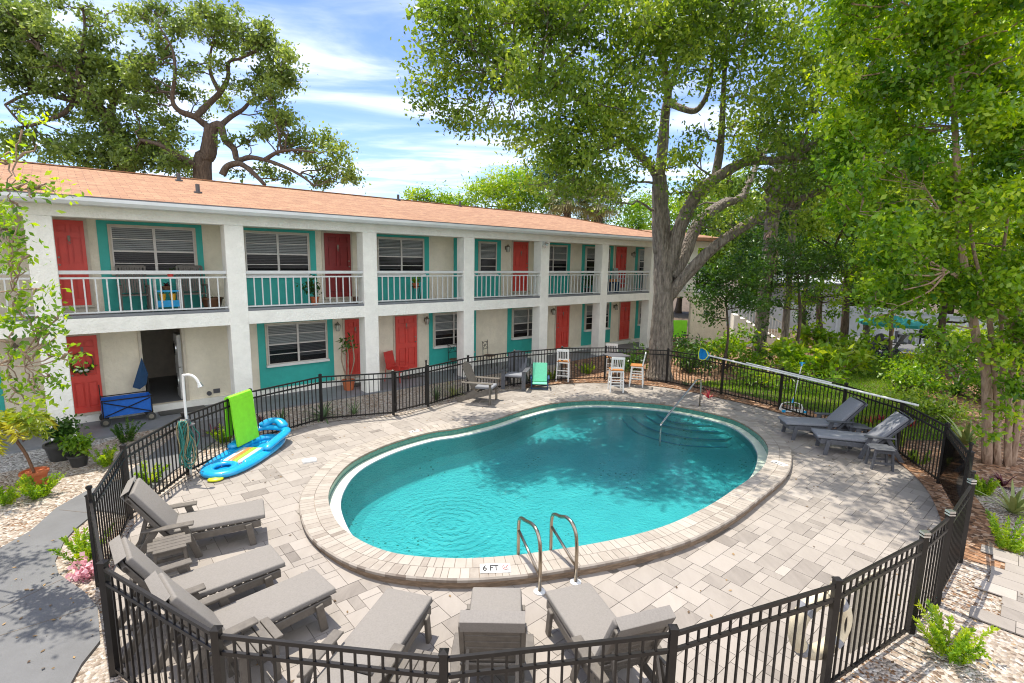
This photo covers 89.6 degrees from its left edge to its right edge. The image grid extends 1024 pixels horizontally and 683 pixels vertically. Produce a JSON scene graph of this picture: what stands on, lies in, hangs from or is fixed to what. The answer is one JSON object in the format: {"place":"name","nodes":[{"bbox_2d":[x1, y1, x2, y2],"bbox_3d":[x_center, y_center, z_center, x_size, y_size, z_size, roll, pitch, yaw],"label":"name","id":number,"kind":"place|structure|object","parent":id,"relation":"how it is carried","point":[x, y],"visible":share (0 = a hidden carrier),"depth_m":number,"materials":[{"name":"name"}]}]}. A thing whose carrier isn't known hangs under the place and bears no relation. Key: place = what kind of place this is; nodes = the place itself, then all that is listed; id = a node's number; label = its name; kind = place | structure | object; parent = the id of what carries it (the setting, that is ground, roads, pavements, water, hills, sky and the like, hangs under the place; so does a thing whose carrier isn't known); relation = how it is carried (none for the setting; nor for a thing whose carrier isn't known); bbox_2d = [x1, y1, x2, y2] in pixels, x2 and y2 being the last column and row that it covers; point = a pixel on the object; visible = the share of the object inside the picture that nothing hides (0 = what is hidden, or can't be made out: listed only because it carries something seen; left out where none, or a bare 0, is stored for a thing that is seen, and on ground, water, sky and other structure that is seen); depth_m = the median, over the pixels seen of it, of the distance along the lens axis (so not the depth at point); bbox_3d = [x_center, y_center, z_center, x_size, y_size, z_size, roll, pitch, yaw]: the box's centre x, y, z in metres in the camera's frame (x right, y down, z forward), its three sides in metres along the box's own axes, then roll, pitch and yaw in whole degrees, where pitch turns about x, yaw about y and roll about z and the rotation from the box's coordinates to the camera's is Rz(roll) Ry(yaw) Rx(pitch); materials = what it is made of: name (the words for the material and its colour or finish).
{"place":"outdoors","nodes":[
{"label":"outdoors","id":0,"kind":"place"},
{"bbox_2d":[0,417,224,682],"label":"path","id":1,"kind":"structure","parent":0,"point":[63,640],"depth_m":6.06,"materials":[{"name":"grey concrete"}]},
{"bbox_2d":[0,441,229,586],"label":"gravel yard","id":2,"kind":"structure","parent":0,"point":[21,515],"depth_m":8.76,"materials":[{"name":"beige gravel"}]},
{"bbox_2d":[0,406,58,488],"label":"potted fern tree","id":3,"kind":"object","parent":2,"relation":"on","point":[21,425],"visible":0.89,"depth_m":9.06,"materials":[{"name":"plant"}]},
{"bbox_2d":[16,472,66,499],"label":"foxtail fern","id":4,"kind":"object","parent":2,"relation":"on","point":[32,491],"visible":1,"depth_m":8.75,"materials":[{"name":"green plant"}]},
{"bbox_2d":[0,105,93,424],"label":"tree","id":5,"kind":"object","parent":2,"relation":"on","point":[44,332],"visible":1,"depth_m":6.38,"materials":[{"name":"green plant"}]},
{"bbox_2d":[57,431,95,467],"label":"potted plant","id":6,"kind":"object","parent":2,"relation":"on","point":[79,445],"visible":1,"depth_m":9.98,"materials":[{"name":"green plant"}]},
{"bbox_2d":[47,527,111,565],"bbox_3d":[-5.778,2.751,6.944,0.624,0.519,0.649,0,9,-9],"label":"foxtail fern","id":7,"kind":"object","parent":2,"relation":"on","point":[81,545],"visible":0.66,"depth_m":6.88,"materials":[{"name":"green plant"}]},
{"bbox_2d":[65,551,109,581],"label":"pink flowers","id":8,"kind":"object","parent":2,"relation":"on","point":[85,570],"visible":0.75,"depth_m":6.60,"materials":[{"name":"pink plant"}]},
{"bbox_2d":[0,363,560,472],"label":"gravel border","id":9,"kind":"object","parent":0,"point":[15,461],"visible":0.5,"depth_m":10.43,"materials":[{"name":"beige gravel"}]},
{"bbox_2d":[0,342,677,454],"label":"walkway","id":10,"kind":"structure","parent":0,"point":[97,430],"depth_m":14.79,"materials":[{"name":"grey paint"}]},
{"bbox_2d":[98,358,155,426],"bbox_3d":[-9.509,1.210,12.689,1.100,1.520,0.636,-7,12,-40],"label":"folding wagon","id":11,"kind":"object","parent":10,"relation":"on","point":[123,404],"visible":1,"depth_m":12.68,"materials":[{"name":"blue fabric"}]},
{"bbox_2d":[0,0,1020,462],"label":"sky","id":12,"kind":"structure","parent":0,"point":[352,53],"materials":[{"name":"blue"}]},
{"bbox_2d":[2,385,1023,681],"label":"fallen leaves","id":13,"kind":"object","parent":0,"point":[676,587],"visible":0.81,"depth_m":6.18,"materials":[{"name":"brown plant"}]},
{"bbox_2d":[113,383,941,682],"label":"pool deck","id":14,"kind":"structure","parent":0,"point":[627,590],"depth_m":7.46,"materials":[{"name":"beige stone"}]},
{"bbox_2d":[147,532,191,573],"bbox_3d":[-4.450,2.832,6.731,0.480,0.454,0.412,-5,11,-34],"label":"side table","id":15,"kind":"object","parent":14,"relation":"on","point":[166,546],"visible":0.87,"depth_m":6.66,"materials":[{"name":"beige plastic"}]},
{"bbox_2d":[120,476,264,557],"bbox_3d":[-4.474,2.415,7.374,1.676,1.114,0.790,-4,10,-27],"label":"chaise lounge","id":16,"kind":"object","parent":14,"relation":"on","point":[151,507],"visible":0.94,"depth_m":7.21,"materials":[{"name":"beige plastic"}]},
{"bbox_2d":[109,535,285,662],"bbox_3d":[-3.595,2.637,5.986,1.676,1.134,0.790,-7,12,-42],"label":"chaise lounge","id":17,"kind":"object","parent":14,"relation":"on","point":[257,566],"visible":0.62,"depth_m":5.99,"materials":[{"name":"beige plastic"}]},
{"bbox_2d":[144,568,336,682],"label":"chaise lounge","id":18,"kind":"object","parent":14,"relation":"on","point":[313,588],"visible":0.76,"depth_m":5.46,"materials":[{"name":"beige plastic"}]},
{"bbox_2d":[199,417,290,478],"bbox_3d":[-5.529,2.160,10.780,1.013,0.489,2.464,2,9,4],"label":"inflatable lounger","id":19,"kind":"object","parent":14,"relation":"on","point":[233,459],"visible":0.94,"depth_m":10.67,"materials":[{"name":"blue plastic"}]},
{"bbox_2d":[223,617,283,682],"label":"side table","id":20,"kind":"object","parent":14,"relation":"on","point":[265,627],"visible":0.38,"depth_m":5.08,"materials":[{"name":"beige plastic"}]},
{"bbox_2d":[297,588,432,682],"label":"chaise lounge","id":21,"kind":"object","parent":14,"relation":"on","point":[394,620],"visible":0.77,"depth_m":5.19,"materials":[{"name":"beige plastic"}]},
{"bbox_2d":[389,649,438,682],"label":"side table","id":22,"kind":"object","parent":14,"relation":"on","point":[430,665],"visible":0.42,"depth_m":4.72,"materials":[{"name":"beige plastic"}]},
{"bbox_2d":[457,361,499,405],"bbox_3d":[-1.003,1.213,15.288,1.118,1.215,0.918,3,9,14],"label":"adirondack chair","id":23,"kind":"object","parent":14,"relation":"on","point":[479,389],"visible":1,"depth_m":15.11,"materials":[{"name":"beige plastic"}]},
{"bbox_2d":[450,587,533,682],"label":"chaise lounge","id":24,"kind":"object","parent":14,"relation":"on","point":[492,618],"visible":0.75,"depth_m":4.54,"materials":[{"name":"beige plastic"}]},
{"bbox_2d":[499,350,530,390],"bbox_3d":[0.133,0.951,17.090,0.918,1.215,1.118,3,9,10],"label":"adirondack chair","id":25,"kind":"object","parent":14,"relation":"on","point":[521,369],"visible":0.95,"depth_m":17.07,"materials":[{"name":"grey plastic"}]},
{"bbox_2d":[84,345,976,682],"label":"pool fence","id":26,"kind":"object","parent":14,"relation":"on","point":[952,527],"visible":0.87,"depth_m":5.03,"materials":[{"name":"black metal"}]},
{"bbox_2d":[85,485,102,588],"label":"pool gate","id":27,"kind":"structure","parent":26,"relation":"attached to","point":[98,554],"depth_m":6.06,"materials":[{"name":"black metal"}]},
{"bbox_2d":[176,419,199,472],"bbox_3d":[-5.611,1.973,9.780,1.226,1.182,0.486,-6,11,-36],"label":"garden hose","id":28,"kind":"object","parent":26,"relation":"hanging from","point":[186,438],"visible":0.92,"depth_m":9.42,"materials":[{"name":"plastic"}]},
{"bbox_2d":[224,389,258,446],"bbox_3d":[-5.849,1.636,11.150,0.306,1.084,0.671,3,9,10],"label":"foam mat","id":29,"kind":"object","parent":26,"relation":"hanging from","point":[242,416],"visible":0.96,"depth_m":11.05,"materials":[{"name":"green fabric"}]},
{"bbox_2d":[394,360,426,411],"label":"pool gate","id":30,"kind":"structure","parent":26,"relation":"attached to","point":[409,375],"depth_m":14.10,"materials":[{"name":"black metal"}]},
{"bbox_2d":[698,348,918,405],"bbox_3d":[7.376,0.863,13.882,0.148,0.420,6.506,-3,10,-22],"label":"skimmer net","id":31,"kind":"object","parent":26,"relation":"on","point":[703,354],"visible":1,"depth_m":13.65,"materials":[{"name":"white paint"}]},
{"bbox_2d":[788,581,852,660],"bbox_3d":[3.031,2.716,5.053,0.726,0.866,0.164,-2,9,-16],"label":"life ring","id":32,"kind":"object","parent":26,"relation":"hanging from","point":[847,612],"visible":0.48,"depth_m":4.99,"materials":[{"name":"beige plastic"}]},
{"bbox_2d":[938,426,973,506],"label":"pool gate","id":33,"kind":"structure","parent":26,"relation":"attached to","point":[952,469],"depth_m":9.12,"materials":[{"name":"black metal"}]},
{"bbox_2d":[545,583,675,682],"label":"chaise lounge","id":34,"kind":"object","parent":14,"relation":"on","point":[580,612],"visible":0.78,"depth_m":5.00,"materials":[{"name":"beige plastic"}]},
{"bbox_2d":[777,396,867,439],"bbox_3d":[7.498,1.852,12.533,1.762,1.046,0.790,2,9,7],"label":"chaise lounge","id":35,"kind":"object","parent":14,"relation":"on","point":[844,413],"visible":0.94,"depth_m":12.36,"materials":[{"name":"grey plastic"}]},
{"bbox_2d":[811,410,913,462],"bbox_3d":[7.729,2.025,11.486,1.774,1.035,0.790,3,9,16],"label":"chaise lounge","id":36,"kind":"object","parent":14,"relation":"on","point":[895,423],"visible":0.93,"depth_m":11.31,"materials":[{"name":"grey plastic"}]},
{"bbox_2d":[864,443,896,471],"bbox_3d":[7.679,2.414,10.761,0.480,0.454,0.412,3,9,14],"label":"side table","id":37,"kind":"object","parent":14,"relation":"on","point":[886,449],"visible":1,"depth_m":10.65,"materials":[{"name":"grey plastic"}]},
{"bbox_2d":[47,365,1023,682],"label":"gravel bed","id":38,"kind":"object","parent":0,"point":[1005,649],"visible":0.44,"depth_m":6.11,"materials":[{"name":"beige gravel"}]},
{"bbox_2d":[39,413,89,461],"bbox_3d":[-9.076,1.906,10.452,0.753,0.930,0.844,8,11,38],"label":"potted plant","id":39,"kind":"object","parent":38,"relation":"on","point":[52,451],"visible":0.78,"depth_m":10.29,"materials":[{"name":"green plant"}]},
{"bbox_2d":[912,598,999,666],"bbox_3d":[4.664,3.175,5.497,0.740,0.526,0.703,-7,12,-42],"label":"foxtail fern","id":40,"kind":"object","parent":38,"relation":"on","point":[962,648],"visible":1,"depth_m":5.50,"materials":[{"name":"green plant"}]},
{"bbox_2d":[976,480,1023,517],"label":"sword leaf plant","id":41,"kind":"object","parent":38,"relation":"on","point":[1014,504],"visible":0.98,"depth_m":8.79,"materials":[{"name":"green plant"}]},
{"bbox_2d":[985,509,1023,554],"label":"foxtail fern","id":42,"kind":"object","parent":38,"relation":"on","point":[1004,541],"visible":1,"depth_m":7.66,"materials":[{"name":"green plant"}]},
{"bbox_2d":[299,396,791,588],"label":"swimming pool","id":43,"kind":"structure","parent":0,"point":[447,505],"depth_m":10.72,"materials":[{"name":"teal liquid"}]},
{"bbox_2d":[516,513,580,595],"bbox_3d":[0.491,3.058,6.919,0.673,1.516,0.804,-2,9,-19],"label":"pool ladder","id":44,"kind":"object","parent":43,"relation":"attached to","point":[540,590],"visible":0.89,"depth_m":6.71,"materials":[{"name":"silver metal"}]},
{"bbox_2d":[128,280,1023,532],"bbox_3d":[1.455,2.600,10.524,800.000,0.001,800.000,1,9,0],"label":"ground","id":45,"kind":"structure","parent":0,"point":[684,315],"depth_m":45.63,"materials":[{"name":"soil"}]},
{"bbox_2d":[0,0,155,171],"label":"live oak","id":46,"kind":"object","parent":45,"relation":"on","point":[22,22],"visible":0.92,"depth_m":22.93,"materials":[{"name":"green plant"}]},
{"bbox_2d":[98,0,371,193],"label":"live oak","id":47,"kind":"object","parent":45,"relation":"on","point":[168,157],"visible":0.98,"depth_m":22.28,"materials":[{"name":"green plant"}]},
{"bbox_2d":[0,159,679,440],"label":"motel building","id":48,"kind":"structure","parent":45,"relation":"on","point":[502,281],"depth_m":15.19,"materials":[{"name":"beige paint"}]},
{"bbox_2d":[52,217,95,307],"bbox_3d":[-10.297,-1.834,12.063,0.710,2.080,0.129,-7,12,-40],"label":"door","id":49,"kind":"structure","parent":48,"relation":"in","point":[71,239],"depth_m":12.09,"materials":[{"name":"red paint"}]},
{"bbox_2d":[66,333,105,416],"bbox_3d":[-10.335,0.797,12.481,0.730,1.990,0.129,-7,12,-40],"label":"door","id":50,"kind":"structure","parent":48,"relation":"in","point":[85,389],"depth_m":12.53,"materials":[{"name":"red paint"}]},
{"bbox_2d":[115,265,151,312],"bbox_3d":[-9.180,-1.284,12.521,0.640,1.124,0.907,-7,12,-40],"label":"rocking chair","id":51,"kind":"object","parent":48,"relation":"on","point":[147,287],"visible":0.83,"depth_m":12.64,"materials":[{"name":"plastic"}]},
{"bbox_2d":[107,224,197,274],"bbox_3d":[-9.050,-2.301,13.079,1.840,1.230,0.067,-7,12,-40],"label":"window","id":52,"kind":"structure","parent":48,"relation":"in","point":[157,248],"depth_m":13.03,"materials":[{"name":"glass"}]},
{"bbox_2d":[173,332,182,398],"bbox_3d":[-9.082,0.650,14.501,0.636,1.800,0.600,-7,12,-40],"label":"door","id":53,"kind":"structure","parent":48,"relation":"on","point":[177,352],"depth_m":14.16,"materials":[{"name":"white paint"}]},
{"bbox_2d":[175,265,209,310],"bbox_3d":[-8.239,-1.393,13.321,0.640,1.124,0.906,-7,12,-40],"label":"rocking chair","id":54,"kind":"object","parent":48,"relation":"on","point":[186,280],"visible":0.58,"depth_m":13.44,"materials":[{"name":"plastic"}]},
{"bbox_2d":[243,230,311,275],"bbox_3d":[-6.787,-2.522,14.974,1.860,1.300,0.119,-7,12,-40],"label":"window","id":55,"kind":"structure","parent":48,"relation":"in","point":[264,250],"depth_m":14.95,"materials":[{"name":"glass"}]},
{"bbox_2d":[264,320,329,367],"bbox_3d":[-6.493,0.047,15.671,1.850,1.300,0.119,-7,12,-40],"label":"window","id":56,"kind":"structure","parent":48,"relation":"in","point":[300,342],"depth_m":15.64,"materials":[{"name":"glass"}]},
{"bbox_2d":[321,231,354,298],"bbox_3d":[-5.445,-2.389,16.184,0.970,2.070,0.129,-7,12,-40],"label":"door","id":57,"kind":"structure","parent":48,"relation":"in","point":[337,255],"depth_m":16.17,"materials":[{"name":"red paint"}]},
{"bbox_2d":[342,317,360,378],"bbox_3d":[-5.118,0.195,16.912,0.810,1.990,0.129,-7,12,-40],"label":"door","id":58,"kind":"structure","parent":48,"relation":"in","point":[350,325],"depth_m":16.83,"materials":[{"name":"red paint"}]},
{"bbox_2d":[377,237,425,275],"bbox_3d":[-3.754,-2.872,17.553,1.840,1.300,0.119,-7,12,-40],"label":"window","id":59,"kind":"structure","parent":48,"relation":"in","point":[393,253],"depth_m":17.51,"materials":[{"name":"glass"}]},
{"bbox_2d":[393,314,418,368],"bbox_3d":[-3.698,0.032,18.118,0.970,1.990,0.129,-7,12,-40],"label":"door","id":60,"kind":"structure","parent":48,"relation":"in","point":[405,327],"depth_m":18.11,"materials":[{"name":"red paint"}]},
{"bbox_2d":[433,312,456,348],"bbox_3d":[-2.179,-0.451,19.334,1.790,1.300,0.119,-7,12,-40],"label":"window","id":61,"kind":"structure","parent":48,"relation":"in","point":[444,324],"depth_m":19.09,"materials":[{"name":"glass"}]},
{"bbox_2d":[478,241,497,274],"bbox_3d":[-0.915,-3.199,19.961,0.920,1.300,0.119,-7,12,-40],"label":"window","id":62,"kind":"structure","parent":48,"relation":"in","point":[487,251],"depth_m":19.95,"materials":[{"name":"glass"}]},
{"bbox_2d":[511,240,529,291],"bbox_3d":[0.365,-3.069,21.114,0.930,2.090,0.129,-7,12,-40],"label":"door","id":63,"kind":"structure","parent":48,"relation":"in","point":[520,249],"depth_m":21.08,"materials":[{"name":"red paint"}]},
{"bbox_2d":[511,307,532,339],"bbox_3d":[0.679,-0.780,21.757,1.760,1.300,0.119,-7,12,-40],"label":"window","id":64,"kind":"structure","parent":48,"relation":"in","point":[521,328],"depth_m":21.55,"materials":[{"name":"glass"}]},
{"bbox_2d":[549,245,567,274],"bbox_3d":[1.781,-3.511,22.254,1.820,1.300,0.119,-7,12,-40],"label":"window","id":65,"kind":"structure","parent":48,"relation":"in","point":[558,253],"depth_m":22.47,"materials":[{"name":"glass"}]},
{"bbox_2d":[554,305,569,349],"bbox_3d":[2.289,-0.659,23.200,0.940,1.990,0.129,-7,12,-40],"label":"door","id":66,"kind":"structure","parent":48,"relation":"in","point":[562,315],"depth_m":23.17,"materials":[{"name":"red paint"}]},
{"bbox_2d":[617,301,630,340],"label":"door","id":67,"kind":"structure","parent":48,"relation":"in","point":[624,306],"depth_m":26.08,"materials":[{"name":"red paint"}]},
{"bbox_2d":[400,180,472,203],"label":"broadleaf tree","id":68,"kind":"object","parent":45,"relation":"on","point":[444,198],"visible":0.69,"depth_m":34.76,"materials":[{"name":"green plant"}]},
{"bbox_2d":[445,160,561,213],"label":"broadleaf tree","id":69,"kind":"object","parent":45,"relation":"on","point":[494,189],"visible":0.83,"depth_m":32.17,"materials":[{"name":"green plant"}]},
{"bbox_2d":[537,180,591,216],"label":"palm tree","id":70,"kind":"object","parent":45,"relation":"on","point":[567,209],"visible":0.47,"depth_m":31.76,"materials":[{"name":"green plant"}]},
{"bbox_2d":[515,150,637,225],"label":"broadleaf tree","id":71,"kind":"object","parent":45,"relation":"on","point":[546,175],"visible":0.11,"depth_m":38.23,"materials":[{"name":"green plant"}]},
{"bbox_2d":[572,180,626,222],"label":"palm tree","id":72,"kind":"object","parent":45,"relation":"on","point":[599,217],"visible":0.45,"depth_m":31.63,"materials":[{"name":"green plant"}]},
{"bbox_2d":[607,188,703,249],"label":"broadleaf tree","id":73,"kind":"object","parent":45,"relation":"on","point":[636,219],"visible":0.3,"depth_m":35.08,"materials":[{"name":"green plant"}]},
{"bbox_2d":[619,230,729,344],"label":"stair wing","id":74,"kind":"structure","parent":45,"relation":"on","point":[701,329],"depth_m":26.18,"materials":[{"name":"beige paint"}]},
{"bbox_2d":[684,166,784,295],"bbox_3d":[16.595,-7.533,39.657,10.070,11.511,7.735,1,9,0],"label":"background tree","id":75,"kind":"object","parent":45,"relation":"on","point":[720,252],"visible":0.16,"depth_m":38.00,"materials":[{"name":"green plant"}]},
{"bbox_2d":[690,193,879,333],"bbox_3d":[14.860,-4.185,28.792,11.146,8.241,4.717,4,9,18],"label":"broadleaf tree","id":76,"kind":"object","parent":45,"relation":"on","point":[751,235],"visible":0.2,"depth_m":28.49,"materials":[{"name":"green plant"}]},
{"bbox_2d":[739,184,844,350],"bbox_3d":[13.338,-3.268,24.215,5.358,7.785,3.860,-1,9,-12],"label":"broadleaf tree","id":77,"kind":"object","parent":45,"relation":"on","point":[804,315],"visible":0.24,"depth_m":24.54,"materials":[{"name":"green plant"}]},
{"bbox_2d":[726,300,997,344],"bbox_3d":[20.590,-0.658,26.956,3.912,1.960,20.686,-4,10,-31],"label":"vinyl fence","id":78,"kind":"object","parent":45,"relation":"on","point":[835,326],"visible":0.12,"depth_m":30.57,"materials":[{"name":"white plastic"}]},
{"bbox_2d":[834,0,1023,231],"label":"broadleaf tree","id":79,"kind":"object","parent":45,"relation":"on","point":[916,196],"visible":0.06,"depth_m":14.64,"materials":[{"name":"green plant"}]},
{"bbox_2d":[914,205,1023,369],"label":"broadleaf tree","id":80,"kind":"object","parent":45,"relation":"on","point":[942,320],"visible":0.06,"depth_m":19.84,"materials":[{"name":"green plant"}]},
{"bbox_2d":[521,379,1011,568],"bbox_3d":[5.762,2.129,13.689,5.583,0.001,12.650,-4,10,-31],"label":"mulch strip","id":81,"kind":"object","parent":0,"point":[978,535],"visible":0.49,"depth_m":9.02,"materials":[{"name":"brown wood"}]},
{"bbox_2d":[563,335,1023,524],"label":"mulch bed","id":82,"kind":"object","parent":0,"point":[1007,473],"visible":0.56,"depth_m":16.06,"materials":[{"name":"brown wood"}]},
{"bbox_2d":[390,0,917,381],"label":"oak tree","id":83,"kind":"object","parent":82,"relation":"on","point":[683,35],"visible":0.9,"depth_m":14.07,"materials":[{"name":"green plant"}]},
{"bbox_2d":[672,331,717,375],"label":"leafy shrub","id":84,"kind":"object","parent":82,"relation":"on","point":[680,346],"visible":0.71,"depth_m":19.90,"materials":[{"name":"green plant"}]},
{"bbox_2d":[687,317,767,370],"bbox_3d":[9.123,0.127,20.882,3.236,2.028,3.020,-6,11,-38],"label":"leafy shrub","id":85,"kind":"object","parent":82,"relation":"on","point":[734,346],"visible":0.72,"depth_m":20.45,"materials":[{"name":"green plant"}]},
{"bbox_2d":[684,244,785,371],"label":"broadleaf tree","id":86,"kind":"object","parent":82,"relation":"on","point":[711,274],"visible":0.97,"depth_m":19.08,"materials":[{"name":"green plant"}]},
{"bbox_2d":[730,297,790,346],"bbox_3d":[12.761,-1.037,26.508,2.729,2.576,1.130,3,9,14],"label":"outdoor stair","id":87,"kind":"object","parent":82,"relation":"on","point":[735,319],"visible":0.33,"depth_m":26.22,"materials":[{"name":"white paint"}]},
{"bbox_2d":[732,124,811,363],"bbox_3d":[10.721,-3.877,21.422,3.900,9.708,3.981,1,9,0],"label":"palm tree","id":88,"kind":"object","parent":82,"relation":"on","point":[758,326],"visible":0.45,"depth_m":21.23,"materials":[{"name":"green plant"}]},
{"bbox_2d":[753,151,822,361],"bbox_3d":[11.855,-3.614,22.020,3.355,9.034,3.424,-7,12,-42],"label":"palm tree","id":89,"kind":"object","parent":82,"relation":"on","point":[785,323],"visible":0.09,"depth_m":21.96,"materials":[{"name":"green plant"}]},
{"bbox_2d":[724,350,854,398],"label":"fern bank","id":90,"kind":"structure","parent":82,"relation":"on","point":[788,367],"depth_m":17.34,"materials":[{"name":"green plant"}]},
{"bbox_2d":[750,232,869,345],"bbox_3d":[12.012,-1.675,20.919,4.941,5.551,2.858,1,9,0],"label":"broadleaf tree","id":91,"kind":"object","parent":82,"relation":"on","point":[815,258],"visible":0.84,"depth_m":20.58,"materials":[{"name":"green plant"}]},
{"bbox_2d":[753,319,887,379],"bbox_3d":[12.615,0.276,20.795,4.203,1.950,7.328,8,11,38],"label":"philodendron shrub","id":92,"kind":"object","parent":82,"relation":"on","point":[828,349],"visible":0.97,"depth_m":19.57,"materials":[{"name":"green plant"}]},
{"bbox_2d":[778,275,899,327],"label":"broadleaf tree","id":93,"kind":"object","parent":82,"relation":"on","point":[820,289],"visible":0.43,"depth_m":22.47,"materials":[{"name":"green plant"}]},
{"bbox_2d":[789,0,1023,466],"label":"crepe myrtle","id":94,"kind":"object","parent":82,"relation":"on","point":[943,29],"visible":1,"depth_m":9.73,"materials":[{"name":"green plant"}]},
{"bbox_2d":[868,344,967,400],"bbox_3d":[13.582,0.996,17.413,2.496,1.563,4.248,6,10,31],"label":"leafy shrub","id":95,"kind":"object","parent":82,"relation":"on","point":[900,378],"visible":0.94,"depth_m":16.76,"materials":[{"name":"green plant"}]},
{"bbox_2d":[873,381,981,426],"bbox_3d":[11.478,1.665,14.086,2.396,1.166,2.447,1,9,0],"label":"leafy shrub","id":96,"kind":"object","parent":82,"relation":"on","point":[933,409],"visible":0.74,"depth_m":13.73,"materials":[{"name":"green plant"}]},
{"bbox_2d":[933,326,1019,399],"bbox_3d":[17.935,0.682,18.537,4.399,2.474,10.591,10,12,43],"label":"leafy shrub","id":97,"kind":"object","parent":82,"relation":"on","point":[975,377],"visible":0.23,"depth_m":16.34,"materials":[{"name":"green plant"}]},
{"bbox_2d":[689,355,962,440],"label":"lawn","id":98,"kind":"structure","parent":0,"point":[761,397],"depth_m":16.27,"materials":[{"name":"plant"}]},
{"bbox_2d":[830,202,981,376],"bbox_3d":[13.713,-1.779,18.574,3.085,6.544,4.558,1,9,0],"label":"broadleaf tree","id":99,"kind":"object","parent":98,"relation":"on","point":[890,343],"visible":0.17,"depth_m":19.27,"materials":[{"name":"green plant"}]},
{"bbox_2d":[839,335,967,355],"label":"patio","id":100,"kind":"structure","parent":0,"point":[907,346],"depth_m":26.80,"materials":[{"name":"grey concrete"}]},
{"bbox_2d":[787,117,967,345],"bbox_3d":[15.238,-4.267,22.131,8.820,10.405,5.829,1,9,0],"label":"broadleaf tree","id":101,"kind":"object","parent":100,"relation":"on","point":[844,325],"visible":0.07,"depth_m":23.00,"materials":[{"name":"green plant"}]},
{"bbox_2d":[969,544,1023,636],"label":"paver path","id":102,"kind":"structure","parent":0,"point":[1006,584],"depth_m":6.68,"materials":[{"name":"beige stone"}]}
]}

